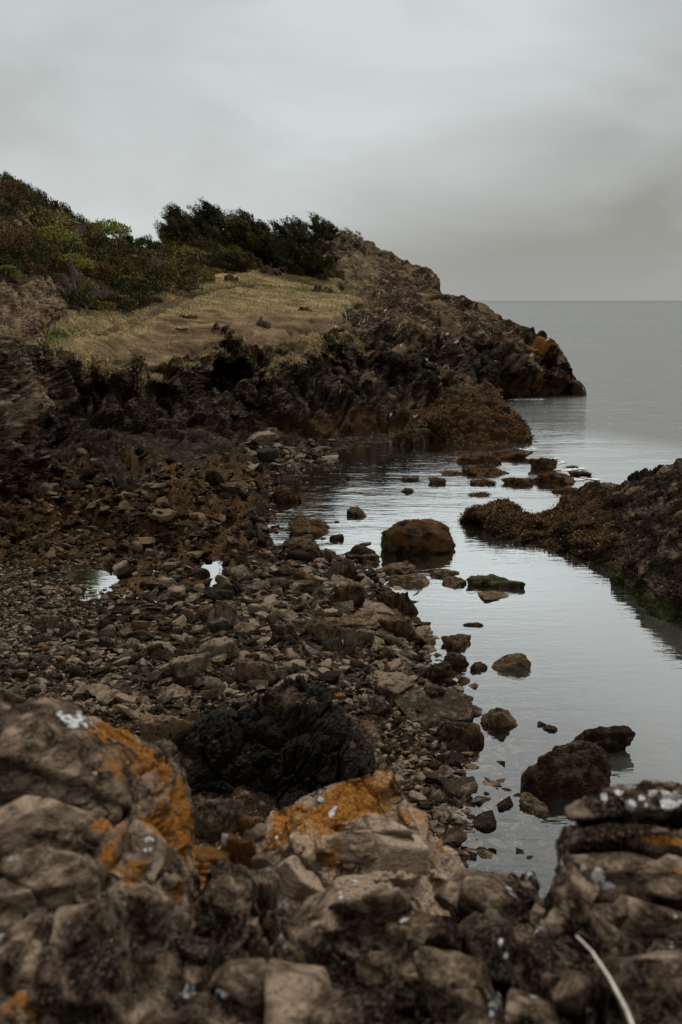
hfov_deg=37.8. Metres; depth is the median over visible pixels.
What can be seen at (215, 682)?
stone
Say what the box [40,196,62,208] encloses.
shrub
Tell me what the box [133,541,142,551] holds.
boulder
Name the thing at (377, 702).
boulder
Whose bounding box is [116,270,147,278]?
shrub
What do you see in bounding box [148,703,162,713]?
stone
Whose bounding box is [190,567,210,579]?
stone
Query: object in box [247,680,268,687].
stone
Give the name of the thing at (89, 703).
stone
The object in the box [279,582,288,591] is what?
stone
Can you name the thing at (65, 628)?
boulder
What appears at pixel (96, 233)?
shrub
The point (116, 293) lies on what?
shrub
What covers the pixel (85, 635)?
stone
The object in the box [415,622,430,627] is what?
stone
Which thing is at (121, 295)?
shrub
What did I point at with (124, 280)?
shrub
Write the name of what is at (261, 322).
rock
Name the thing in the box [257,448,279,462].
stone
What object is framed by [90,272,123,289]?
shrub
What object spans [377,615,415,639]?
boulder
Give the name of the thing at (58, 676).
stone
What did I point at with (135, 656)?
stone
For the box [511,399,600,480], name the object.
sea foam
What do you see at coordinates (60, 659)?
stone
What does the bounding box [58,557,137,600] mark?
tide pool
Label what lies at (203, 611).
stone
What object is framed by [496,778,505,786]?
stone
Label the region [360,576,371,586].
boulder
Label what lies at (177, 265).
shrub
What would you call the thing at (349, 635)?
boulder
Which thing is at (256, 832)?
stone
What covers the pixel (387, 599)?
boulder
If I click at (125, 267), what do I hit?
shrub
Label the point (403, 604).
boulder
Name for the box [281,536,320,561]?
boulder
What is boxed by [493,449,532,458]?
boulder
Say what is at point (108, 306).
shrub
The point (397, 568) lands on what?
boulder
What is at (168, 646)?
boulder
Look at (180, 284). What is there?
shrub
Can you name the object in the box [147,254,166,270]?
dead shrub
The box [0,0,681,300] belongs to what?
sky
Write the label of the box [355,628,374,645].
boulder
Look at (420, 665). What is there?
boulder
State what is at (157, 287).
shrub
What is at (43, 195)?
conifer tree
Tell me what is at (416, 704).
rubble
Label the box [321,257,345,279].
conifer tree
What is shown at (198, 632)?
stone
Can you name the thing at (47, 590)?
gravel
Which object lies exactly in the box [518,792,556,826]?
boulder
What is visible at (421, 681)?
stone
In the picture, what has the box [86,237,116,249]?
shrub
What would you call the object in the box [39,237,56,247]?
shrub
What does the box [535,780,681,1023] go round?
rock outcrop
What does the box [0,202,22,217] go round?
shrub
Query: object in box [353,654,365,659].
stone
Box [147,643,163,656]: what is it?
stone
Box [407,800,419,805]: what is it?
stone
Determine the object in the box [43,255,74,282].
shrub
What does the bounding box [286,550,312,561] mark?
stone
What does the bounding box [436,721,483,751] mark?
boulder
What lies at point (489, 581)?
boulder
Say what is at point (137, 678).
stone
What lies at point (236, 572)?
stone
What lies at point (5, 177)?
conifer tree
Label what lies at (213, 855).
stone
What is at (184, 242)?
shrub
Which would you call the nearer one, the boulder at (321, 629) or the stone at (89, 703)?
the stone at (89, 703)
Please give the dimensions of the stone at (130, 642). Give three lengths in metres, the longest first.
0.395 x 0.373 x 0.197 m
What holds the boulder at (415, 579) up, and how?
on the beach
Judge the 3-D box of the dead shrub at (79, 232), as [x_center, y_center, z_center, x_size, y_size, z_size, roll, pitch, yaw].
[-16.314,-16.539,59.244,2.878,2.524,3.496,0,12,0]
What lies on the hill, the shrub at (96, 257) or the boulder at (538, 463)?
the shrub at (96, 257)
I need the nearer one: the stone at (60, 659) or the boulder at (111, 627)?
the stone at (60, 659)
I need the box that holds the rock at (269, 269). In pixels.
[257,262,281,275]
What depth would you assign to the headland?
61.45 m
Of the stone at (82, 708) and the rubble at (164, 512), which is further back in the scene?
the rubble at (164, 512)
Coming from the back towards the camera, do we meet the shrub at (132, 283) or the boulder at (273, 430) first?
the shrub at (132, 283)
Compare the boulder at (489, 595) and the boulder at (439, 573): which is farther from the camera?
the boulder at (439, 573)
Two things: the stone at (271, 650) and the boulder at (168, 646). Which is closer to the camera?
the boulder at (168, 646)
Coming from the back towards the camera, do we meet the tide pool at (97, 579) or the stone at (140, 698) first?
the tide pool at (97, 579)
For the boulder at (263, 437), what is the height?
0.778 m
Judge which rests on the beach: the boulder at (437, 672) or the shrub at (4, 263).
the boulder at (437, 672)
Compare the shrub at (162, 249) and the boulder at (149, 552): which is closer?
the boulder at (149, 552)
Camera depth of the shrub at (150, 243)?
76.40 m
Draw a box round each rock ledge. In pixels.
[108,858,681,1023]
[408,376,532,444]
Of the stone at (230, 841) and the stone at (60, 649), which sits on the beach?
the stone at (60, 649)
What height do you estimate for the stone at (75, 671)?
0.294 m
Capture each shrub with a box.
[0,179,32,194]
[0,191,25,207]
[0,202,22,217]
[0,216,14,230]
[0,227,33,250]
[0,241,32,261]
[0,256,15,269]
[0,264,16,268]
[0,268,26,280]
[2,258,25,270]
[7,189,48,207]
[16,224,52,242]
[16,258,33,265]
[19,233,59,257]
[23,205,78,231]
[23,264,48,277]
[31,251,51,267]
[37,223,84,246]
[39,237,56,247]
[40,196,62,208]
[41,201,74,219]
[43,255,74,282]
[54,216,90,246]
[55,217,80,234]
[56,251,95,271]
[60,287,99,306]
[61,245,93,259]
[68,212,93,225]
[70,275,99,291]
[71,244,110,269]
[77,221,105,240]
[82,258,116,280]
[84,279,106,289]
[85,217,131,236]
[85,231,110,242]
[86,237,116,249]
[86,284,112,300]
[86,288,119,300]
[86,302,106,310]
[87,300,116,311]
[88,271,131,291]
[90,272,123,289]
[94,293,140,305]
[98,296,141,311]
[99,245,132,263]
[105,253,137,276]
[108,236,128,250]
[113,285,145,301]
[116,242,142,254]
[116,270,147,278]
[123,275,147,291]
[126,255,150,266]
[127,273,170,296]
[131,293,151,307]
[133,234,159,251]
[134,251,177,266]
[138,263,180,280]
[138,269,166,279]
[139,249,172,265]
[143,295,164,303]
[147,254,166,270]
[148,274,204,292]
[149,245,176,255]
[155,239,182,248]
[165,262,193,275]
[167,237,206,249]
[167,269,201,279]
[168,244,205,261]
[169,248,218,265]
[177,262,216,282]
[181,258,216,269]
[191,236,224,250]
[202,266,223,275]
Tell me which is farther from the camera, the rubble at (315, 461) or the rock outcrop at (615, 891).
the rubble at (315, 461)
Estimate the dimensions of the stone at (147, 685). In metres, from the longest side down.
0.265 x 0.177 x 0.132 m
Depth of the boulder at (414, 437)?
49.14 m
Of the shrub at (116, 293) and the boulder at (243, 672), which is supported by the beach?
the boulder at (243, 672)
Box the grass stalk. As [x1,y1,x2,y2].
[576,935,633,1023]
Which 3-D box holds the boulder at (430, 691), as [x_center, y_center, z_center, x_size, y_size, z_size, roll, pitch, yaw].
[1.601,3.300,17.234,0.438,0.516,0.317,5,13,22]
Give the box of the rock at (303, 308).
[297,305,312,311]
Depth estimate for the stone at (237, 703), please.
15.88 m
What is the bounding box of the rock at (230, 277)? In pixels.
[224,274,237,280]
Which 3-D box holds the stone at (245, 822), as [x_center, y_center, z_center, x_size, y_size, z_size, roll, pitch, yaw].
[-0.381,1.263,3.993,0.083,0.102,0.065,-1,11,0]
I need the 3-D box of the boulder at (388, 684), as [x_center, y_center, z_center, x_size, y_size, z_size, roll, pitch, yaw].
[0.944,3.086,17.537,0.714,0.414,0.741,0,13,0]
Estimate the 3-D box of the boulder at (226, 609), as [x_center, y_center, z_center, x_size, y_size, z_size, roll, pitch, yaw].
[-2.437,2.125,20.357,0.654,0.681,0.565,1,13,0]
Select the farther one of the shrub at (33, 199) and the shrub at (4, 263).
the shrub at (33, 199)
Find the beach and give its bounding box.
[0,390,638,900]
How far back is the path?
57.66 m
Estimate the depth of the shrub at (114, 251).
62.32 m
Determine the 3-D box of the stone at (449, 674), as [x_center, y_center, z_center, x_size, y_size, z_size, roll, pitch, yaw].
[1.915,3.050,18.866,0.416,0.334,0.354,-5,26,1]
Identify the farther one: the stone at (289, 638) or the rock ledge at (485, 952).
the stone at (289, 638)
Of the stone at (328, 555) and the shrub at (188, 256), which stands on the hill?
the shrub at (188, 256)
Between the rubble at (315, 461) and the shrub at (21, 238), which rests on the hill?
the shrub at (21, 238)
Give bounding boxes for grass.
[0,271,405,394]
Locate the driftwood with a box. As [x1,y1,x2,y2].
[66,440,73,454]
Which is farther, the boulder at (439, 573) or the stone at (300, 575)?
the boulder at (439, 573)
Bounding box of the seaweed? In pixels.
[0,380,662,600]
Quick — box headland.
[0,271,576,379]
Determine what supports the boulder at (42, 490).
on the beach
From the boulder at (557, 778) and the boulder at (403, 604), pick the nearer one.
the boulder at (557, 778)
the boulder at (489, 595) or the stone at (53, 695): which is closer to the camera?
the stone at (53, 695)
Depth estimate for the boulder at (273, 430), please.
45.97 m
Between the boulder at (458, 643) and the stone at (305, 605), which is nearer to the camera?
the boulder at (458, 643)
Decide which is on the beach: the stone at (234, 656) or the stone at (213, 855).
the stone at (234, 656)
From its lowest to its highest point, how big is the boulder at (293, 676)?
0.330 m
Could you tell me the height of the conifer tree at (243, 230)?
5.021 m
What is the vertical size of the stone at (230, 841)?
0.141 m
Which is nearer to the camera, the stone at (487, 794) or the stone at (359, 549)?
the stone at (487, 794)
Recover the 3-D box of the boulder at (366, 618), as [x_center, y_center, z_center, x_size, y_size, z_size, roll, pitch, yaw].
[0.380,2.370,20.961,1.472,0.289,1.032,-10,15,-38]
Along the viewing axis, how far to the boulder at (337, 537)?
29.75 m
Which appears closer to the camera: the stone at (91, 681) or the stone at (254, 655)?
the stone at (91, 681)
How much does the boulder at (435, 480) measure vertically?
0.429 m
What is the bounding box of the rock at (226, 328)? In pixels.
[210,322,234,333]
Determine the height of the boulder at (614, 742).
0.661 m
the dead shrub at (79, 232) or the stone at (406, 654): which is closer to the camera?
the stone at (406, 654)
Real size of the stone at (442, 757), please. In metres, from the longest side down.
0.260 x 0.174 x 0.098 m
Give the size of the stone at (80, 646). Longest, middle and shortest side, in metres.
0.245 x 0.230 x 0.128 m
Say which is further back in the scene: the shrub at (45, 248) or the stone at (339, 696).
the shrub at (45, 248)
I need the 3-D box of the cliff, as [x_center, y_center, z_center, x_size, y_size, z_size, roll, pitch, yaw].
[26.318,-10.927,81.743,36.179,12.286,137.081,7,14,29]
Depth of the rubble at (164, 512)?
28.65 m
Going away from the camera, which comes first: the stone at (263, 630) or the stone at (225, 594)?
the stone at (263, 630)
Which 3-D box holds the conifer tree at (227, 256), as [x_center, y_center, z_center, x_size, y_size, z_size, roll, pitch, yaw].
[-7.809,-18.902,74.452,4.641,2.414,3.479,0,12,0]
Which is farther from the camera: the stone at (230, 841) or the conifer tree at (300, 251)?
the conifer tree at (300, 251)
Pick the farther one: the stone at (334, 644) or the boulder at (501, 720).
the stone at (334, 644)
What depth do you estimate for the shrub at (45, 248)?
49.18 m
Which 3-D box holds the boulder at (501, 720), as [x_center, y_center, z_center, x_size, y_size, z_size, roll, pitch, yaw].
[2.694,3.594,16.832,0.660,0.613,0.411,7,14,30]
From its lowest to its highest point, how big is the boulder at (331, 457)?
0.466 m
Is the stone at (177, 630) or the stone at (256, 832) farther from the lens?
the stone at (177, 630)
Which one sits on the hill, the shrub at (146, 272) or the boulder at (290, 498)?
the shrub at (146, 272)
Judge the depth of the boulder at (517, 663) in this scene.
19.31 m
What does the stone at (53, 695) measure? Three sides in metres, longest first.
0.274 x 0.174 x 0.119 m
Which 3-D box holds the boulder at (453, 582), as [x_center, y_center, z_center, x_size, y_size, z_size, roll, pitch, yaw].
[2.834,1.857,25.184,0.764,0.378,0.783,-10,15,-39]
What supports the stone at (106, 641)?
on the beach
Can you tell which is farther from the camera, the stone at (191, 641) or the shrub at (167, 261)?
the shrub at (167, 261)
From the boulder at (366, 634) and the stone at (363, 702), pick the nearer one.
the stone at (363, 702)
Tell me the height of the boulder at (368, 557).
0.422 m
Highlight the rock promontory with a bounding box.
[460,458,681,626]
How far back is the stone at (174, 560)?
24.65 m
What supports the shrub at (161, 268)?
on the hill
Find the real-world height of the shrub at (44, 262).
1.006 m
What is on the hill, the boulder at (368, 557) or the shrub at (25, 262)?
the shrub at (25, 262)
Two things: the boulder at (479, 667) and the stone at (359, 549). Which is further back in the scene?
the stone at (359, 549)
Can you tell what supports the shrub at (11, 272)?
on the hill
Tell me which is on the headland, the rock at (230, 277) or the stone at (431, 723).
the rock at (230, 277)
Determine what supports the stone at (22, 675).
on the beach
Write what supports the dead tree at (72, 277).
on the hill
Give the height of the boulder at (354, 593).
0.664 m
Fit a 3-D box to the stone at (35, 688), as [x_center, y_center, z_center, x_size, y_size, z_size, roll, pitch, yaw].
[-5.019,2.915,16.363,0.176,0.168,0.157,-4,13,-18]
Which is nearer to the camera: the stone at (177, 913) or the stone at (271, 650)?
the stone at (177, 913)
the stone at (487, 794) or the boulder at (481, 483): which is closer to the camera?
the stone at (487, 794)
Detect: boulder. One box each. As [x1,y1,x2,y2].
[33,615,59,630]
[37,485,53,497]
[59,623,77,640]
[101,624,115,632]
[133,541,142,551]
[138,712,193,744]
[144,548,155,556]
[152,641,174,653]
[168,652,210,678]
[198,637,238,656]
[205,468,227,485]
[207,600,236,627]
[232,661,273,684]
[247,431,276,447]
[247,603,268,614]
[266,427,279,439]
[270,622,296,640]
[272,487,301,501]
[272,673,308,687]
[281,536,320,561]
[288,519,329,536]
[299,616,342,643]
[322,455,338,460]
[329,534,343,539]
[331,584,365,609]
[337,559,357,581]
[340,608,387,629]
[342,627,356,647]
[346,553,380,561]
[347,506,366,516]
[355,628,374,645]
[360,542,370,545]
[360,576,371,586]
[367,694,392,713]
[374,671,414,696]
[376,593,394,608]
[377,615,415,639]
[380,519,455,554]
[383,562,416,573]
[386,574,429,585]
[391,591,418,614]
[394,428,430,445]
[401,476,419,480]
[401,488,413,492]
[414,663,429,669]
[423,685,446,697]
[424,662,450,682]
[428,477,445,484]
[429,569,458,580]
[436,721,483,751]
[439,471,463,475]
[441,634,470,655]
[442,576,466,587]
[442,652,468,670]
[452,451,487,454]
[458,454,501,462]
[462,463,509,475]
[463,622,483,630]
[466,574,525,588]
[469,661,487,678]
[470,480,494,484]
[478,591,508,600]
[479,707,521,737]
[481,653,530,682]
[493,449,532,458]
[501,477,534,485]
[518,740,611,811]
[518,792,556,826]
[528,457,556,469]
[533,472,574,484]
[540,725,557,741]
[552,487,577,493]
[568,471,591,476]
[571,725,634,761]
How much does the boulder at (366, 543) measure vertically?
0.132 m
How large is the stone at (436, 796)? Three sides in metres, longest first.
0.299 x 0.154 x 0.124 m
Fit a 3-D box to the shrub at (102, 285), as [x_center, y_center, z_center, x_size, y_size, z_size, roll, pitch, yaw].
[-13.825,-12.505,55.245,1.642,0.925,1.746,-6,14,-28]
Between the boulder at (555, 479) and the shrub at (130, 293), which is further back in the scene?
the shrub at (130, 293)
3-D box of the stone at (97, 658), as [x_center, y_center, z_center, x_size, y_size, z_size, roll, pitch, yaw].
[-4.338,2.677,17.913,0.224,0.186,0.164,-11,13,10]
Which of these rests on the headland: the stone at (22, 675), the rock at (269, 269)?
the rock at (269, 269)
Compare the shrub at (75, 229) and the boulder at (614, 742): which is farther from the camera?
the shrub at (75, 229)
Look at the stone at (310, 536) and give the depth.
29.13 m
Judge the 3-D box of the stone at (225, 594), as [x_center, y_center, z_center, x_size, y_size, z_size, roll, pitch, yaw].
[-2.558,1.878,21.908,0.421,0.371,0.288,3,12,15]
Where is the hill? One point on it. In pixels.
(368, 262)
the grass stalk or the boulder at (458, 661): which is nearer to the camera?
the grass stalk
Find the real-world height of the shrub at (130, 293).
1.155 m
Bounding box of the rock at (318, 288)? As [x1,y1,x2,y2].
[310,283,333,292]
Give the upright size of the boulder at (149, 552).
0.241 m
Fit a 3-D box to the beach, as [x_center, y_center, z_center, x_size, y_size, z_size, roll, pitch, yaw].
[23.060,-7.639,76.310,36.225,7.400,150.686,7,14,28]
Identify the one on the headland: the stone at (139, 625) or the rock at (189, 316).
the rock at (189, 316)
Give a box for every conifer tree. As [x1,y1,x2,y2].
[0,172,12,186]
[4,171,48,205]
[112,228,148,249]
[153,202,203,247]
[181,197,228,247]
[207,243,263,271]
[209,206,286,267]
[262,215,341,279]
[304,211,362,240]
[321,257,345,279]
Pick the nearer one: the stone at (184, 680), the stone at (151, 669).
the stone at (184, 680)
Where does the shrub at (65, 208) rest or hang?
on the hill
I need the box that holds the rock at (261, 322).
[256,316,270,328]
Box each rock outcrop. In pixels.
[0,691,200,1023]
[183,675,376,809]
[192,768,466,915]
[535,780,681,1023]
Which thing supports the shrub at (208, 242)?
on the hill
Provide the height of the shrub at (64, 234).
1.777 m
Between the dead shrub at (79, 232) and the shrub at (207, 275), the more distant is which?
the shrub at (207, 275)
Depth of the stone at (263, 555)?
26.60 m
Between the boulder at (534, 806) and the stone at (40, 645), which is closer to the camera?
the boulder at (534, 806)
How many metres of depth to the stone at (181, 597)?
21.74 m
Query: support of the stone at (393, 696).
on the beach
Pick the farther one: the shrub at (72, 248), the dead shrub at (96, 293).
the shrub at (72, 248)
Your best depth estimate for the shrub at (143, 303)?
56.59 m
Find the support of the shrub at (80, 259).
on the hill
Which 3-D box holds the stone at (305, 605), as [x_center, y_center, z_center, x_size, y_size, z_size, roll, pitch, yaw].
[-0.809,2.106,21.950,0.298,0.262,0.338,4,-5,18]
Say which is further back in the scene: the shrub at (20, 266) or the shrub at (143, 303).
the shrub at (143, 303)
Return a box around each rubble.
[0,440,564,872]
[0,446,279,579]
[242,438,352,507]
[394,663,570,893]
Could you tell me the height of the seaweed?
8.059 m
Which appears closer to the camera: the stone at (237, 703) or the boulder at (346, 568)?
the stone at (237, 703)
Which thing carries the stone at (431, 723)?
on the beach
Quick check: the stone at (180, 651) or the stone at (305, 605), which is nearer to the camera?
the stone at (180, 651)
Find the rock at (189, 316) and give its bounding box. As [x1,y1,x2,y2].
[179,314,197,318]
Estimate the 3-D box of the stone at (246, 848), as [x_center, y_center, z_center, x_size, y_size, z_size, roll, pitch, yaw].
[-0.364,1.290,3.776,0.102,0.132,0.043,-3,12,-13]
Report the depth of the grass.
55.14 m
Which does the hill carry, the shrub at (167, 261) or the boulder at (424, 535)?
the shrub at (167, 261)
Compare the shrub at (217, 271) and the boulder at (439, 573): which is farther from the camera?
the shrub at (217, 271)
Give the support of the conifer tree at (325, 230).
on the hill
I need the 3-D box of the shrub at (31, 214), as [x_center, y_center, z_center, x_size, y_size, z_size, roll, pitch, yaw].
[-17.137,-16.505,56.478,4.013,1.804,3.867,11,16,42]
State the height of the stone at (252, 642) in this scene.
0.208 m
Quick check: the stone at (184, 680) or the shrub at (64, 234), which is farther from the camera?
the shrub at (64, 234)
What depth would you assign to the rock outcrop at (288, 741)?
13.76 m
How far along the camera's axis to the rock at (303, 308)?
63.02 m
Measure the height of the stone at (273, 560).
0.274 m
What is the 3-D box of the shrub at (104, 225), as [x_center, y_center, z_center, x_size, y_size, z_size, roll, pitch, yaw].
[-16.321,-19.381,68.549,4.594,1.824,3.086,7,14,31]
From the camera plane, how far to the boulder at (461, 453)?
46.19 m
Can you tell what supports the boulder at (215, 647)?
on the beach
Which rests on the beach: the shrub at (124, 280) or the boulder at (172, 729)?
the boulder at (172, 729)
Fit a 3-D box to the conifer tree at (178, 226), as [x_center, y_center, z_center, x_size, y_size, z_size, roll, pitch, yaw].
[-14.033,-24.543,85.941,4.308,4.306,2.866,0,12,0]
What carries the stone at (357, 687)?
on the beach
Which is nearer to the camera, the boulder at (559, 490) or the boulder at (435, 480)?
the boulder at (559, 490)
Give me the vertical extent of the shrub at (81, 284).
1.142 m
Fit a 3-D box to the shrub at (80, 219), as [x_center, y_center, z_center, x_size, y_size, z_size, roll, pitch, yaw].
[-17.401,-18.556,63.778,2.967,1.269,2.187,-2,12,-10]
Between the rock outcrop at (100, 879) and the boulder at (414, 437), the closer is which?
the rock outcrop at (100, 879)
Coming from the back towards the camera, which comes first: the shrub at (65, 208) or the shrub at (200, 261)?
the shrub at (200, 261)
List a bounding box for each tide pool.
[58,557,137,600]
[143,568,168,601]
[198,556,224,588]
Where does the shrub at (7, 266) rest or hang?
on the hill
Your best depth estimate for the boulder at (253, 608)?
21.13 m
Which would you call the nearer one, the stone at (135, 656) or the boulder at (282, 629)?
the stone at (135, 656)
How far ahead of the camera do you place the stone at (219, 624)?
19.74 m
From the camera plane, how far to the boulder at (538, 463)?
42.23 m
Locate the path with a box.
[93,284,258,334]
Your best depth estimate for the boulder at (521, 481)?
38.72 m
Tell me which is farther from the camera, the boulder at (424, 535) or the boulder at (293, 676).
the boulder at (424, 535)
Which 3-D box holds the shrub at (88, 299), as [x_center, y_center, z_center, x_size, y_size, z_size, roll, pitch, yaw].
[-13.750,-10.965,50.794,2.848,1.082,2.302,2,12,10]
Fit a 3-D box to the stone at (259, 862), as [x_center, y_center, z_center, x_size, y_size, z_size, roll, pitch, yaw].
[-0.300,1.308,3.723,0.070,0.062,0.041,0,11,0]
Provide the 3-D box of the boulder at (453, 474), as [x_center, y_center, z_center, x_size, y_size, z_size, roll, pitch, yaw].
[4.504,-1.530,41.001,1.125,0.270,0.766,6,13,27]
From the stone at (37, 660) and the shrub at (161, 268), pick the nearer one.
the stone at (37, 660)
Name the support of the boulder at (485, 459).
in the sea
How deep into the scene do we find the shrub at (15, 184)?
56.85 m
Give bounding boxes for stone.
[15,670,27,679]
[29,590,38,595]
[30,684,40,692]
[33,657,42,665]
[36,642,47,648]
[46,693,60,698]
[50,673,62,680]
[56,647,66,651]
[56,657,65,661]
[69,665,84,679]
[74,644,85,649]
[77,704,85,714]
[79,632,91,640]
[85,701,93,707]
[89,679,96,684]
[93,656,105,662]
[99,636,114,647]
[120,651,142,663]
[125,637,140,648]
[130,621,151,630]
[133,675,141,683]
[136,696,151,704]
[143,683,156,688]
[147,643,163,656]
[148,667,158,671]
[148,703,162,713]
[168,558,179,563]
[172,626,182,633]
[172,905,185,921]
[175,648,186,656]
[176,593,187,600]
[177,675,195,686]
[185,637,199,646]
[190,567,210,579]
[191,845,230,864]
[192,629,203,635]
[192,798,244,844]
[198,605,212,620]
[202,677,224,688]
[202,693,218,702]
[208,617,230,632]
[215,589,233,600]
[220,832,239,864]
[226,565,249,579]
[228,652,238,665]
[231,698,248,710]
[236,836,256,865]
[237,815,255,837]
[242,823,265,841]
[245,638,258,646]
[245,652,259,658]
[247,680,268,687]
[251,854,269,869]
[253,868,280,912]
[255,628,266,633]
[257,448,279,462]
[259,552,267,558]
[266,648,273,654]
[269,557,278,563]
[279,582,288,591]
[281,634,297,644]
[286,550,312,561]
[286,668,294,674]
[287,656,298,660]
[293,570,306,581]
[300,601,310,610]
[301,534,316,543]
[322,637,343,652]
[323,548,337,562]
[334,692,345,699]
[349,545,375,554]
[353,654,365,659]
[355,685,364,690]
[361,700,366,705]
[380,745,395,756]
[384,634,398,643]
[387,695,402,698]
[398,650,414,659]
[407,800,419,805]
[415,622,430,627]
[417,677,424,685]
[423,637,436,645]
[425,719,440,732]
[428,789,442,803]
[436,751,449,761]
[440,662,452,677]
[479,801,487,807]
[483,792,492,797]
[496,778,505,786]
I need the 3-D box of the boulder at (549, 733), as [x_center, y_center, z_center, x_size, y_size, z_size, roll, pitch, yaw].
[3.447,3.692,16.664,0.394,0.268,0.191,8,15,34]
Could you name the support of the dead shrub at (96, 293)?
on the hill
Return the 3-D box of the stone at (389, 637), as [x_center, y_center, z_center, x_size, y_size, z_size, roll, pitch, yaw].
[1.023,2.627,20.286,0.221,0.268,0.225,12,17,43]
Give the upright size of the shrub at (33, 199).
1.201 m
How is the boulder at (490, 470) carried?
in the sea
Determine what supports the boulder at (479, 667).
on the beach
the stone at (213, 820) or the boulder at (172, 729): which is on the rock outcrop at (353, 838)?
the stone at (213, 820)
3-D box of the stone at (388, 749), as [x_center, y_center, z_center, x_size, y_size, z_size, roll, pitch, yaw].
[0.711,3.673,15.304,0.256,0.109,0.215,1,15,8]
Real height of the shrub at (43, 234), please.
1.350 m
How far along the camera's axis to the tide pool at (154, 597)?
22.81 m
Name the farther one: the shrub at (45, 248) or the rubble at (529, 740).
the shrub at (45, 248)
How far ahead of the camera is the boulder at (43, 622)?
19.69 m
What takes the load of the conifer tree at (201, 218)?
on the hill
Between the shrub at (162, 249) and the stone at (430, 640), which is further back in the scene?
the shrub at (162, 249)
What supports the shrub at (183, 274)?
on the hill
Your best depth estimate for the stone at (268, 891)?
3.46 m
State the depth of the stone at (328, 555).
26.80 m
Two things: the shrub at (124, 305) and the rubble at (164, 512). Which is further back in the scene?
the shrub at (124, 305)
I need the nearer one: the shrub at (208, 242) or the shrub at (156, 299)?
the shrub at (156, 299)
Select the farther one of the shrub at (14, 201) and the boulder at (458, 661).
the shrub at (14, 201)
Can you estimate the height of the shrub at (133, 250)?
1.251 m
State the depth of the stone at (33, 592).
22.03 m
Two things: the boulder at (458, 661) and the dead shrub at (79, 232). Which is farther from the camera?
the dead shrub at (79, 232)
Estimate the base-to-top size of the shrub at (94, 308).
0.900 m
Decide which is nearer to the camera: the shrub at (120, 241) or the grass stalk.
the grass stalk
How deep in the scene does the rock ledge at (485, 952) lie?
2.31 m
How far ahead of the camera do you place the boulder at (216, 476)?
34.88 m
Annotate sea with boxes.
[256,301,681,783]
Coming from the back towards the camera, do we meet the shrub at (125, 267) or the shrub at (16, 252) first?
the shrub at (125, 267)
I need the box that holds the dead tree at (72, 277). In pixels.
[63,254,94,311]
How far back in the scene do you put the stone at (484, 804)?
14.20 m
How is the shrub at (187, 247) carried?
on the hill
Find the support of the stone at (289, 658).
on the beach
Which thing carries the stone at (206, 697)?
on the beach
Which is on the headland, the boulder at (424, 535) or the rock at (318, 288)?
the rock at (318, 288)
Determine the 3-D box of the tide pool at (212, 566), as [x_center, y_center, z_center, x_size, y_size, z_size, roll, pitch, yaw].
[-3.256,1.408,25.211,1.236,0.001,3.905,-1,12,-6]
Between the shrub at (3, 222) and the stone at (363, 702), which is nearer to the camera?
the stone at (363, 702)
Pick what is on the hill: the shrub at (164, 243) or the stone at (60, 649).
the shrub at (164, 243)
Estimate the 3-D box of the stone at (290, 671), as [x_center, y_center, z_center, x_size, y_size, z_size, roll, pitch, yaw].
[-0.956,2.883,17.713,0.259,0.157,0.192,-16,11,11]
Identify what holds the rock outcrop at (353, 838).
on the beach
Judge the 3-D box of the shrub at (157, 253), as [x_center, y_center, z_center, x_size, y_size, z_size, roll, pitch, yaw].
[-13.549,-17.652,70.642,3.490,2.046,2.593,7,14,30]
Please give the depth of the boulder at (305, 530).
30.42 m
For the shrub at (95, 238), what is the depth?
65.16 m
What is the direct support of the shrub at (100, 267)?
on the hill
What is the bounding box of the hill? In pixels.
[0,187,572,373]
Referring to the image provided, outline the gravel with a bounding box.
[0,559,140,701]
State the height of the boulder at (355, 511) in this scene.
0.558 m
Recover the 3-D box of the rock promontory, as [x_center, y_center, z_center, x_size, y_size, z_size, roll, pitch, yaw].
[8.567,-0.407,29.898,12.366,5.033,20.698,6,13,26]
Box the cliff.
[0,320,586,472]
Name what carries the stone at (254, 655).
on the beach
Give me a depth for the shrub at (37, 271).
46.71 m
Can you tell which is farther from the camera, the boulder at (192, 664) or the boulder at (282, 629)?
the boulder at (282, 629)
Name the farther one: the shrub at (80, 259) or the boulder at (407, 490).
the shrub at (80, 259)
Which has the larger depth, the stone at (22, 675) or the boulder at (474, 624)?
the boulder at (474, 624)
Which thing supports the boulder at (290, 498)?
on the beach
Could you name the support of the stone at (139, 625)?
on the beach
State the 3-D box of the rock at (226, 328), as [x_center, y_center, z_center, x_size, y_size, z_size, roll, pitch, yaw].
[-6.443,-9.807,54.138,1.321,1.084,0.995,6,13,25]
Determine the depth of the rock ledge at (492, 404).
51.82 m
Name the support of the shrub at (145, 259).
on the hill

